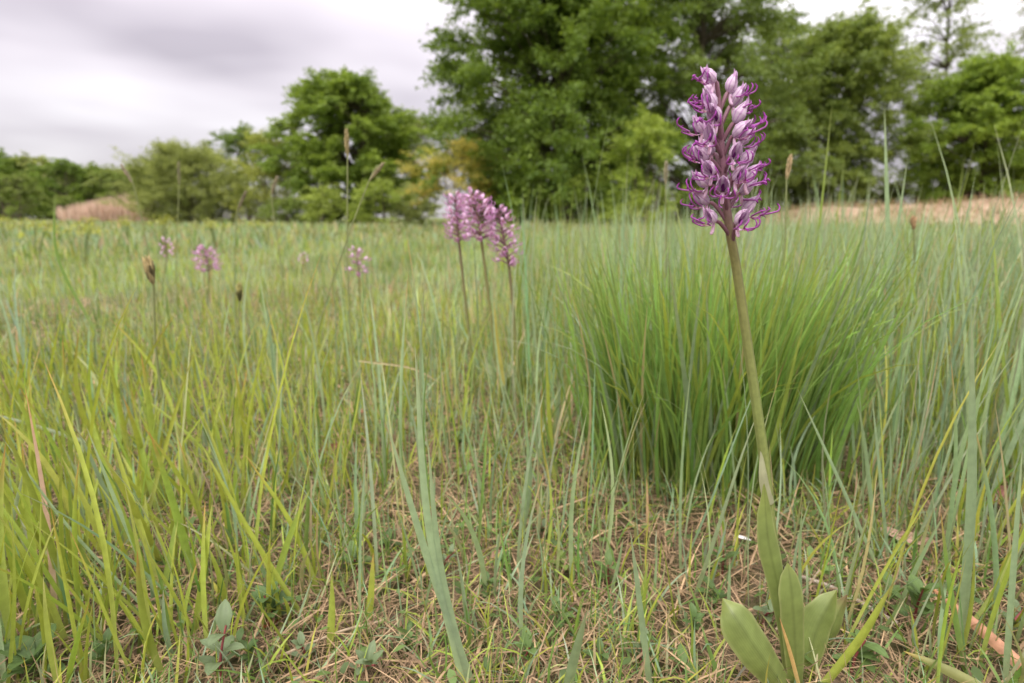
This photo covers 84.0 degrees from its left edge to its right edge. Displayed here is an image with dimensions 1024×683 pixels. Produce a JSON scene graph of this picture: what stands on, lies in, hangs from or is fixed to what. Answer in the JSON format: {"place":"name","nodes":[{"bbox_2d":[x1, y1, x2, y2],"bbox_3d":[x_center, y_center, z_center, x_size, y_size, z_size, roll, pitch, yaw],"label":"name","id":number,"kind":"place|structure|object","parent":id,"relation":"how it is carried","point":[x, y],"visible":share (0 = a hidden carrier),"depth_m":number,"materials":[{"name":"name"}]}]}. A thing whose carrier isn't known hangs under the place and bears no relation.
{"place":"outdoors","nodes":[
{"label":"outdoors","id":0,"kind":"place"},
{"bbox_2d":[0,218,1023,682],"bbox_3d":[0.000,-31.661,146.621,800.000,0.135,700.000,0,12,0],"label":"ground","id":1,"kind":"structure","parent":0,"point":[898,648],"depth_m":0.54,"materials":[{"name":"green plant"}]},
{"bbox_2d":[0,270,38,394],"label":"grass tuft","id":2,"kind":"object","parent":1,"relation":"on","point":[19,332],"visible":0.69,"depth_m":0.89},
{"bbox_2d":[5,445,36,584],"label":"grass tuft","id":3,"kind":"object","parent":1,"relation":"on","point":[28,519],"visible":0.36,"depth_m":0.44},
{"bbox_2d":[0,146,44,218],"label":"distant tree","id":4,"kind":"object","parent":1,"relation":"on","point":[6,162],"visible":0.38,"depth_m":78.37,"materials":[{"name":"green plant"}]},
{"bbox_2d":[0,443,64,570],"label":"grass tuft","id":5,"kind":"object","parent":1,"relation":"on","point":[7,502],"visible":0.3,"depth_m":0.49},
{"bbox_2d":[0,150,64,218],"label":"distant tree","id":6,"kind":"object","parent":1,"relation":"on","point":[25,160],"visible":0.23,"depth_m":80.48,"materials":[{"name":"green plant"}]},
{"bbox_2d":[0,623,65,678],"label":"herb sprig","id":7,"kind":"object","parent":1,"relation":"on","point":[36,649],"visible":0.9,"depth_m":0.37,"materials":[{"name":"green plant"}]},
{"bbox_2d":[0,312,66,438],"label":"grass tuft","id":8,"kind":"object","parent":1,"relation":"on","point":[28,377],"visible":0.56,"depth_m":0.76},
{"bbox_2d":[0,454,71,682],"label":"grass tuft","id":9,"kind":"object","parent":1,"relation":"on","point":[54,612],"visible":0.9,"depth_m":0.38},
{"bbox_2d":[0,335,74,510],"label":"grass tuft","id":10,"kind":"object","parent":1,"relation":"on","point":[46,431],"visible":0.51,"depth_m":0.57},
{"bbox_2d":[0,173,75,221],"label":"bush","id":11,"kind":"object","parent":1,"relation":"on","point":[11,191],"visible":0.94,"depth_m":39.15,"materials":[{"name":"green plant"}]},
{"bbox_2d":[0,421,124,664],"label":"grass tuft","id":12,"kind":"object","parent":1,"relation":"on","point":[22,592],"visible":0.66,"depth_m":0.40,"materials":[{"name":"plant"}]},
{"bbox_2d":[0,462,126,654],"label":"grass tuft","id":13,"kind":"object","parent":1,"relation":"on","point":[47,574],"visible":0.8,"depth_m":0.40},
{"bbox_2d":[18,157,115,217],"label":"distant tree","id":14,"kind":"object","parent":1,"relation":"on","point":[59,168],"visible":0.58,"depth_m":76.22,"materials":[{"name":"green plant"}]},
{"bbox_2d":[53,192,97,334],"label":"long grass","id":15,"kind":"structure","parent":1,"relation":"on","point":[68,282],"depth_m":1.00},
{"bbox_2d":[29,161,124,207],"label":"distant tree","id":16,"kind":"object","parent":1,"relation":"on","point":[94,168],"visible":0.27,"depth_m":79.29,"materials":[{"name":"green plant"}]},
{"bbox_2d":[0,435,154,620],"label":"long grass","id":17,"kind":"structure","parent":1,"relation":"on","point":[101,563],"depth_m":0.41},
{"bbox_2d":[0,387,166,584],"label":"grass tuft","id":18,"kind":"object","parent":1,"relation":"on","point":[66,496],"visible":0.59,"depth_m":0.48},
{"bbox_2d":[88,628,113,677],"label":"herb sprig","id":19,"kind":"object","parent":1,"relation":"on","point":[100,648],"visible":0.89,"depth_m":0.38,"materials":[{"name":"green plant"}]},
{"bbox_2d":[55,191,151,222],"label":"dry reeds","id":20,"kind":"object","parent":1,"relation":"on","point":[101,212],"visible":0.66,"depth_m":30.49,"materials":[{"name":"plant"}]},
{"bbox_2d":[34,355,189,519],"bbox_3d":[-0.400,0.095,0.576,0.125,0.175,0.050,0,12,0],"label":"grass tuft","id":21,"kind":"object","parent":1,"relation":"on","point":[149,415],"visible":0.63,"depth_m":0.57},
{"bbox_2d":[66,168,162,202],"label":"distant tree","id":22,"kind":"object","parent":1,"relation":"on","point":[113,176],"visible":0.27,"depth_m":77.13,"materials":[{"name":"green plant"}]},
{"bbox_2d":[62,306,175,459],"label":"grass tuft","id":23,"kind":"object","parent":1,"relation":"on","point":[118,409],"visible":0.77,"depth_m":0.70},
{"bbox_2d":[87,429,161,609],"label":"long grass","id":24,"kind":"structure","parent":1,"relation":"on","point":[117,506],"depth_m":0.41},
{"bbox_2d":[101,420,198,591],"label":"grass tuft","id":25,"kind":"object","parent":1,"relation":"on","point":[141,522],"visible":0.76,"depth_m":0.45,"materials":[{"name":"plant"}]},
{"bbox_2d":[142,255,172,446],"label":"grass stalk","id":26,"kind":"object","parent":1,"relation":"on","point":[148,266],"depth_m":0.73,"materials":[{"name":"plant"}]},
{"bbox_2d":[114,483,209,674],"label":"grass tuft","id":27,"kind":"object","parent":1,"relation":"on","point":[203,601],"visible":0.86,"depth_m":0.39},
{"bbox_2d":[110,319,253,440],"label":"grass tuft","id":28,"kind":"object","parent":1,"relation":"on","point":[188,410],"visible":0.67,"depth_m":0.78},
{"bbox_2d":[95,136,272,223],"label":"willow bush","id":29,"kind":"object","parent":1,"relation":"on","point":[162,165],"visible":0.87,"depth_m":23.34,"materials":[{"name":"green plant"}]},
{"bbox_2d":[141,366,255,489],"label":"grass tuft","id":30,"kind":"object","parent":1,"relation":"on","point":[240,419],"visible":0.68,"depth_m":0.64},
{"bbox_2d":[190,244,221,307],"bbox_3d":[-1.012,-0.218,1.894,0.092,0.215,0.090,-11,17,-42],"label":"orchid","id":31,"kind":"object","parent":1,"relation":"on","point":[213,264],"visible":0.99,"depth_m":1.88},
{"bbox_2d":[144,428,268,568],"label":"grass tuft","id":32,"kind":"object","parent":1,"relation":"on","point":[193,497],"visible":0.69,"depth_m":0.48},
{"bbox_2d":[136,505,284,682],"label":"grass tuft","id":33,"kind":"object","parent":1,"relation":"on","point":[151,644],"visible":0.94,"depth_m":0.38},
{"bbox_2d":[197,599,244,679],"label":"herb sprig","id":34,"kind":"object","parent":1,"relation":"on","point":[223,616],"visible":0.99,"depth_m":0.37,"materials":[{"name":"green plant"}]},
{"bbox_2d":[196,120,279,220],"bbox_3d":[-15.204,-9.342,31.819,4.501,5.505,4.023,-6,14,-25],"label":"background tree","id":35,"kind":"object","parent":1,"relation":"on","point":[230,139],"visible":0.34,"depth_m":31.15,"materials":[{"name":"green plant"}]},
{"bbox_2d":[211,243,275,404],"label":"grass tuft","id":36,"kind":"object","parent":1,"relation":"on","point":[243,326],"visible":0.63,"depth_m":0.89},
{"bbox_2d":[202,412,301,522],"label":"grass tuft","id":37,"kind":"object","parent":1,"relation":"on","point":[235,473],"visible":0.74,"depth_m":0.56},
{"bbox_2d":[200,442,307,623],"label":"long grass","id":38,"kind":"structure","parent":1,"relation":"on","point":[276,575],"depth_m":0.42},
{"bbox_2d":[206,121,309,222],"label":"sallow bush","id":39,"kind":"object","parent":1,"relation":"on","point":[271,176],"visible":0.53,"depth_m":23.56,"materials":[{"name":"green plant"}]},
{"bbox_2d":[210,488,310,629],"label":"grass tuft","id":40,"kind":"object","parent":1,"relation":"on","point":[283,555],"visible":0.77,"depth_m":0.43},
{"bbox_2d":[251,581,295,630],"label":"herb sprig","id":41,"kind":"object","parent":1,"relation":"on","point":[255,595],"visible":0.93,"depth_m":0.42,"materials":[{"name":"green plant"}]},
{"bbox_2d":[256,193,310,223],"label":"shrub","id":42,"kind":"object","parent":1,"relation":"on","point":[290,205],"visible":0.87,"depth_m":21.18,"materials":[{"name":"green plant"}]},
{"bbox_2d":[246,456,320,594],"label":"long grass","id":43,"kind":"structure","parent":1,"relation":"on","point":[289,521],"depth_m":0.45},
{"bbox_2d":[264,269,325,446],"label":"grass tuft","id":44,"kind":"object","parent":1,"relation":"on","point":[318,369],"visible":0.53,"depth_m":0.72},
{"bbox_2d":[244,555,374,656],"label":"grass tuft","id":45,"kind":"object","parent":1,"relation":"on","point":[331,619],"visible":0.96,"depth_m":0.39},
{"bbox_2d":[292,182,355,224],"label":"shrub","id":46,"kind":"object","parent":1,"relation":"on","point":[328,196],"visible":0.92,"depth_m":20.26,"materials":[{"name":"green plant"}]},
{"bbox_2d":[245,64,429,223],"bbox_3d":[-6.923,-8.008,23.820,7.239,6.826,6.641,0,12,0],"label":"round tree","id":47,"kind":"object","parent":1,"relation":"on","point":[360,105],"visible":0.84,"depth_m":22.55,"materials":[{"name":"green plant"}]},
{"bbox_2d":[293,162,384,429],"bbox_3d":[-0.242,-0.053,0.787,0.152,0.374,0.006,0,12,0],"label":"grass stalk","id":48,"kind":"object","parent":1,"relation":"on","point":[376,172],"depth_m":0.77,"materials":[{"name":"plant"}]},
{"bbox_2d":[332,257,363,407],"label":"grass tuft","id":49,"kind":"object","parent":1,"relation":"on","point":[348,360],"visible":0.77,"depth_m":0.89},
{"bbox_2d":[344,129,355,398],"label":"grass stalk","id":50,"kind":"object","parent":1,"relation":"on","point":[346,139],"depth_m":0.77,"materials":[{"name":"plant"}]},
{"bbox_2d":[348,640,383,677],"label":"herb sprig","id":51,"kind":"object","parent":1,"relation":"on","point":[370,658],"visible":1,"depth_m":0.37,"materials":[{"name":"green plant"}]},
{"bbox_2d":[291,428,452,624],"bbox_3d":[-0.097,0.131,0.403,0.102,0.181,0.048,-6,14,-24],"label":"grass tuft","id":52,"kind":"object","parent":1,"relation":"on","point":[358,591],"visible":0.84,"depth_m":0.42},
{"bbox_2d":[342,176,420,224],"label":"shrub","id":53,"kind":"object","parent":1,"relation":"on","point":[382,187],"visible":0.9,"depth_m":19.68,"materials":[{"name":"green plant"}]},
{"bbox_2d":[359,288,410,489],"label":"grass tuft","id":54,"kind":"object","parent":1,"relation":"on","point":[382,412],"visible":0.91,"depth_m":0.65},
{"bbox_2d":[364,103,460,220],"bbox_3d":[-5.412,-9.028,29.504,5.556,6.264,5.586,0,12,0],"label":"background tree","id":55,"kind":"object","parent":1,"relation":"on","point":[422,144],"visible":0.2,"depth_m":29.54,"materials":[{"name":"green plant"}]},
{"bbox_2d":[395,238,430,512],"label":"grass tuft","id":56,"kind":"object","parent":1,"relation":"on","point":[421,379],"visible":0.7,"depth_m":0.57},
{"bbox_2d":[385,179,445,225],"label":"shrub","id":57,"kind":"object","parent":1,"relation":"on","point":[415,214],"visible":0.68,"depth_m":20.16,"materials":[{"name":"green plant"}]},
{"bbox_2d":[385,419,474,682],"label":"long grass","id":58,"kind":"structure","parent":1,"relation":"on","point":[422,543],"depth_m":0.34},
{"bbox_2d":[415,352,464,682],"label":"long grass","id":59,"kind":"structure","parent":1,"relation":"on","point":[427,516],"depth_m":0.34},
{"bbox_2d":[412,246,467,419],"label":"grass tuft","id":60,"kind":"object","parent":1,"relation":"on","point":[431,357],"visible":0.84,"depth_m":0.84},
{"bbox_2d":[427,441,469,682],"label":"long grass","id":61,"kind":"structure","parent":1,"relation":"on","point":[442,570],"depth_m":0.35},
{"bbox_2d":[394,135,514,224],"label":"flushed shrub","id":62,"kind":"object","parent":1,"relation":"on","point":[465,147],"visible":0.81,"depth_m":16.02,"materials":[{"name":"green plant"}]},
{"bbox_2d":[442,191,495,397],"bbox_3d":[-0.061,-0.070,0.925,0.100,0.340,0.050,0,12,0],"label":"orchid","id":63,"kind":"object","parent":1,"relation":"on","point":[458,238],"visible":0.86,"depth_m":0.91,"materials":[{"name":"purple plant"}]},
{"bbox_2d":[456,187,514,404],"bbox_3d":[-0.040,-0.061,0.873,0.066,0.344,0.100,-7,14,-30],"label":"orchid","id":64,"kind":"object","parent":1,"relation":"on","point":[476,218],"visible":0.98,"depth_m":0.86,"materials":[{"name":"purple plant"}]},
{"bbox_2d":[444,476,542,636],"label":"grass tuft","id":65,"kind":"object","parent":1,"relation":"on","point":[480,554],"visible":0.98,"depth_m":0.40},
{"bbox_2d":[0,216,1020,259],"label":"meadow grass","id":66,"kind":"structure","parent":1,"relation":"on","point":[196,234],"depth_m":7.97,"materials":[{"name":"plant"}]},
{"bbox_2d":[0,202,1023,682],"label":"meadow grass","id":67,"kind":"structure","parent":1,"relation":"on","point":[108,506],"depth_m":0.58,"materials":[{"name":"plant"}]},
{"bbox_2d":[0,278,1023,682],"bbox_3d":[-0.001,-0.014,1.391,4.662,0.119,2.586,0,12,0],"label":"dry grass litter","id":68,"kind":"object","parent":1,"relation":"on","point":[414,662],"visible":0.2,"depth_m":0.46,"materials":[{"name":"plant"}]},
{"bbox_2d":[0,292,1023,682],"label":"herb cover","id":69,"kind":"object","parent":1,"relation":"on","point":[974,670],"visible":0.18,"depth_m":0.47,"materials":[{"name":"green plant"}]},
{"bbox_2d":[485,204,545,404],"bbox_3d":[0.004,-0.052,0.894,0.084,0.320,0.083,5,13,22],"label":"orchid","id":70,"kind":"object","parent":1,"relation":"on","point":[506,255],"visible":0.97,"depth_m":0.87,"materials":[{"name":"purple plant"}]},
{"bbox_2d":[489,390,544,576],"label":"grass tuft","id":71,"kind":"object","parent":1,"relation":"on","point":[526,500],"visible":0.96,"depth_m":0.48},
{"bbox_2d":[507,626,539,662],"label":"herb sprig","id":72,"kind":"object","parent":1,"relation":"on","point":[529,645],"visible":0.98,"depth_m":0.38,"materials":[{"name":"green plant"}]},
{"bbox_2d":[546,344,556,485],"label":"long grass","id":73,"kind":"structure","parent":1,"relation":"on","point":[549,420],"depth_m":0.63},
{"bbox_2d":[534,303,592,467],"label":"grass tuft","id":74,"kind":"object","parent":1,"relation":"on","point":[538,406],"visible":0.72,"depth_m":0.71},
{"bbox_2d":[405,0,724,225],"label":"oak tree","id":75,"kind":"object","parent":1,"relation":"on","point":[537,117],"visible":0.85,"depth_m":15.82,"materials":[{"name":"green plant"}]},
{"bbox_2d":[516,160,627,224],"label":"shrub","id":76,"kind":"object","parent":1,"relation":"on","point":[578,189],"visible":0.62,"depth_m":14.91,"materials":[{"name":"green plant"}]},
{"bbox_2d":[563,611,586,682],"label":"long grass","id":77,"kind":"structure","parent":1,"relation":"on","point":[571,669],"depth_m":0.33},
{"bbox_2d":[538,394,643,590],"bbox_3d":[0.064,0.121,0.465,0.069,0.174,0.051,-8,15,-32],"label":"grass tuft","id":78,"kind":"object","parent":1,"relation":"on","point":[571,516],"visible":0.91,"depth_m":0.47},
{"bbox_2d":[562,282,692,506],"bbox_3d":[0.105,0.058,0.591,0.152,0.243,0.061,6,14,25],"label":"grass tuft","id":79,"kind":"object","parent":1,"relation":"on","point":[609,412],"visible":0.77,"depth_m":0.59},
{"bbox_2d":[630,531,651,682],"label":"long grass","id":80,"kind":"structure","parent":1,"relation":"on","point":[643,634],"depth_m":0.36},
{"bbox_2d":[593,102,712,225],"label":"yellow shrub","id":81,"kind":"object","parent":1,"relation":"on","point":[653,126],"visible":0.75,"depth_m":13.22,"materials":[{"name":"green plant"}]},
{"bbox_2d":[663,644,699,682],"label":"herb sprig","id":82,"kind":"object","parent":1,"relation":"on","point":[680,652],"visible":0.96,"depth_m":0.38,"materials":[{"name":"green plant"}]},
{"bbox_2d":[679,361,762,602],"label":"grass tuft","id":83,"kind":"object","parent":1,"relation":"on","point":[710,551],"visible":0.87,"depth_m":0.45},
{"bbox_2d":[602,0,856,223],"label":"oak tree","id":84,"kind":"object","parent":1,"relation":"on","point":[730,54],"visible":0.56,"depth_m":19.27,"materials":[{"name":"green plant"}]},
{"bbox_2d":[492,206,995,512],"bbox_3d":[0.263,0.005,0.658,0.570,0.324,0.473,0,12,0],"label":"grass tussock","id":85,"kind":"object","parent":1,"relation":"on","point":[801,359],"depth_m":0.60,"materials":[{"name":"plant"}]},
{"bbox_2d":[676,65,847,682],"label":"orchid","id":86,"kind":"object","parent":1,"relation":"on","point":[818,620],"visible":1,"depth_m":0.33,"materials":[{"name":"purple plant"}]},
{"bbox_2d":[721,6,847,192],"bbox_3d":[14.027,-11.649,30.180,7.648,10.975,6.781,0,12,0],"label":"background tree","id":87,"kind":"object","parent":1,"relation":"on","point":[787,35],"visible":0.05,"depth_m":28.99,"materials":[{"name":"green plant"}]},
{"bbox_2d":[792,501,866,595],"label":"grass tuft","id":88,"kind":"object","parent":1,"relation":"on","point":[799,540],"visible":0.7,"depth_m":0.41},
{"bbox_2d":[798,391,880,574],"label":"long grass","id":89,"kind":"structure","parent":1,"relation":"on","point":[845,494],"depth_m":0.46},
{"bbox_2d":[750,0,947,206],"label":"broad tree","id":90,"kind":"object","parent":1,"relation":"on","point":[867,41],"visible":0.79,"depth_m":21.33,"materials":[{"name":"green plant"}]},
{"bbox_2d":[821,582,893,682],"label":"long grass","id":91,"kind":"structure","parent":1,"relation":"on","point":[839,665],"depth_m":0.35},
{"bbox_2d":[832,629,888,672],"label":"herb sprig","id":92,"kind":"object","parent":1,"relation":"on","point":[876,647],"visible":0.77,"depth_m":0.38,"materials":[{"name":"green plant"}]},
{"bbox_2d":[819,176,922,206],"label":"scrub bush","id":93,"kind":"object","parent":1,"relation":"on","point":[881,199],"visible":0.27,"depth_m":25.38,"materials":[{"name":"green plant"}]},
{"bbox_2d":[834,323,917,509],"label":"grass tuft","id":94,"kind":"object","parent":1,"relation":"on","point":[853,435],"visible":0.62,"depth_m":0.59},
{"bbox_2d":[872,398,888,560],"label":"long grass","id":95,"kind":"structure","parent":1,"relation":"on","point":[881,491],"depth_m":0.49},
{"bbox_2d":[884,105,893,359],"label":"long grass","id":96,"kind":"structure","parent":1,"relation":"on","point":[888,228],"depth_m":0.78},
{"bbox_2d":[850,305,961,551],"bbox_3d":[0.346,0.080,0.504,0.113,0.233,0.039,0,12,0],"label":"grass tuft","id":97,"kind":"object","parent":1,"relation":"on","point":[867,468],"visible":0.9,"depth_m":0.51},
{"bbox_2d":[900,574,944,628],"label":"herb sprig","id":98,"kind":"object","parent":1,"relation":"on","point":[918,592],"visible":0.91,"depth_m":0.41,"materials":[{"name":"green plant"}]},
{"bbox_2d":[866,530,979,673],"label":"grass tuft","id":99,"kind":"object","parent":1,"relation":"on","point":[943,603],"visible":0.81,"depth_m":0.37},
{"bbox_2d":[862,0,1019,203],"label":"birch tree","id":100,"kind":"object","parent":1,"relation":"on","point":[948,47],"visible":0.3,"depth_m":24.32,"materials":[{"name":"green plant"}]},
{"bbox_2d":[904,651,982,682],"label":"long grass","id":101,"kind":"structure","parent":1,"relation":"on","point":[955,674],"depth_m":0.35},
{"bbox_2d":[941,516,965,670],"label":"long grass","id":102,"kind":"structure","parent":1,"relation":"on","point":[957,629],"depth_m":0.37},
{"bbox_2d":[911,257,1019,490],"bbox_3d":[0.497,0.034,0.637,0.124,0.268,0.039,10,16,38],"label":"grass tuft","id":103,"kind":"object","parent":1,"relation":"on","point":[964,404],"visible":0.48,"depth_m":0.62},
{"bbox_2d":[955,326,976,657],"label":"long grass","id":104,"kind":"structure","parent":1,"relation":"on","point":[970,521],"depth_m":0.37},
{"bbox_2d":[933,589,1021,669],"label":"dead grass","id":105,"kind":"structure","parent":1,"relation":"on","point":[998,645],"depth_m":0.38,"materials":[{"name":"plant"}]},
{"bbox_2d":[939,311,1023,571],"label":"grass tuft","id":106,"kind":"object","parent":1,"relation":"on","point":[957,460],"visible":0.72,"depth_m":0.45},
{"bbox_2d":[959,524,1023,661],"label":"grass tuft","id":107,"kind":"object","parent":1,"relation":"on","point":[984,607],"visible":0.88,"depth_m":0.38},
{"bbox_2d":[977,436,1023,635],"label":"grass tuft","id":108,"kind":"object","parent":1,"relation":"on","point":[995,556],"visible":0.55,"depth_m":0.39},
{"bbox_2d":[1002,448,1022,678],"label":"long grass","id":109,"kind":"structure","parent":1,"relation":"on","point":[1010,607],"depth_m":0.35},
{"bbox_2d":[0,176,1023,441],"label":"meadow grass","id":110,"kind":"structure","parent":0,"point":[374,252],"depth_m":1.97,"materials":[{"name":"plant"}]},
{"bbox_2d":[0,0,1023,217],"label":"sky","id":111,"kind":"structure","parent":0,"point":[79,79],"materials":[{"name":"white"}]},
{"bbox_2d":[457,103,1023,515],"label":"tall grass","id":112,"kind":"structure","parent":0,"point":[1018,376],"depth_m":0.82,"materials":[{"name":"plant"}]},
{"bbox_2d":[751,198,1023,227],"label":"sandy ground rise","id":113,"kind":"structure","parent":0,"point":[986,207],"depth_m":16.45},
{"bbox_2d":[733,190,1023,226],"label":"dry grass","id":114,"kind":"structure","parent":113,"relation":"on","point":[941,202],"depth_m":17.09,"materials":[{"name":"plant"}]},
{"bbox_2d":[883,37,1023,203],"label":"round tree","id":115,"kind":"object","parent":113,"relation":"on","point":[980,89],"visible":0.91,"depth_m":21.08,"materials":[{"name":"green plant"}]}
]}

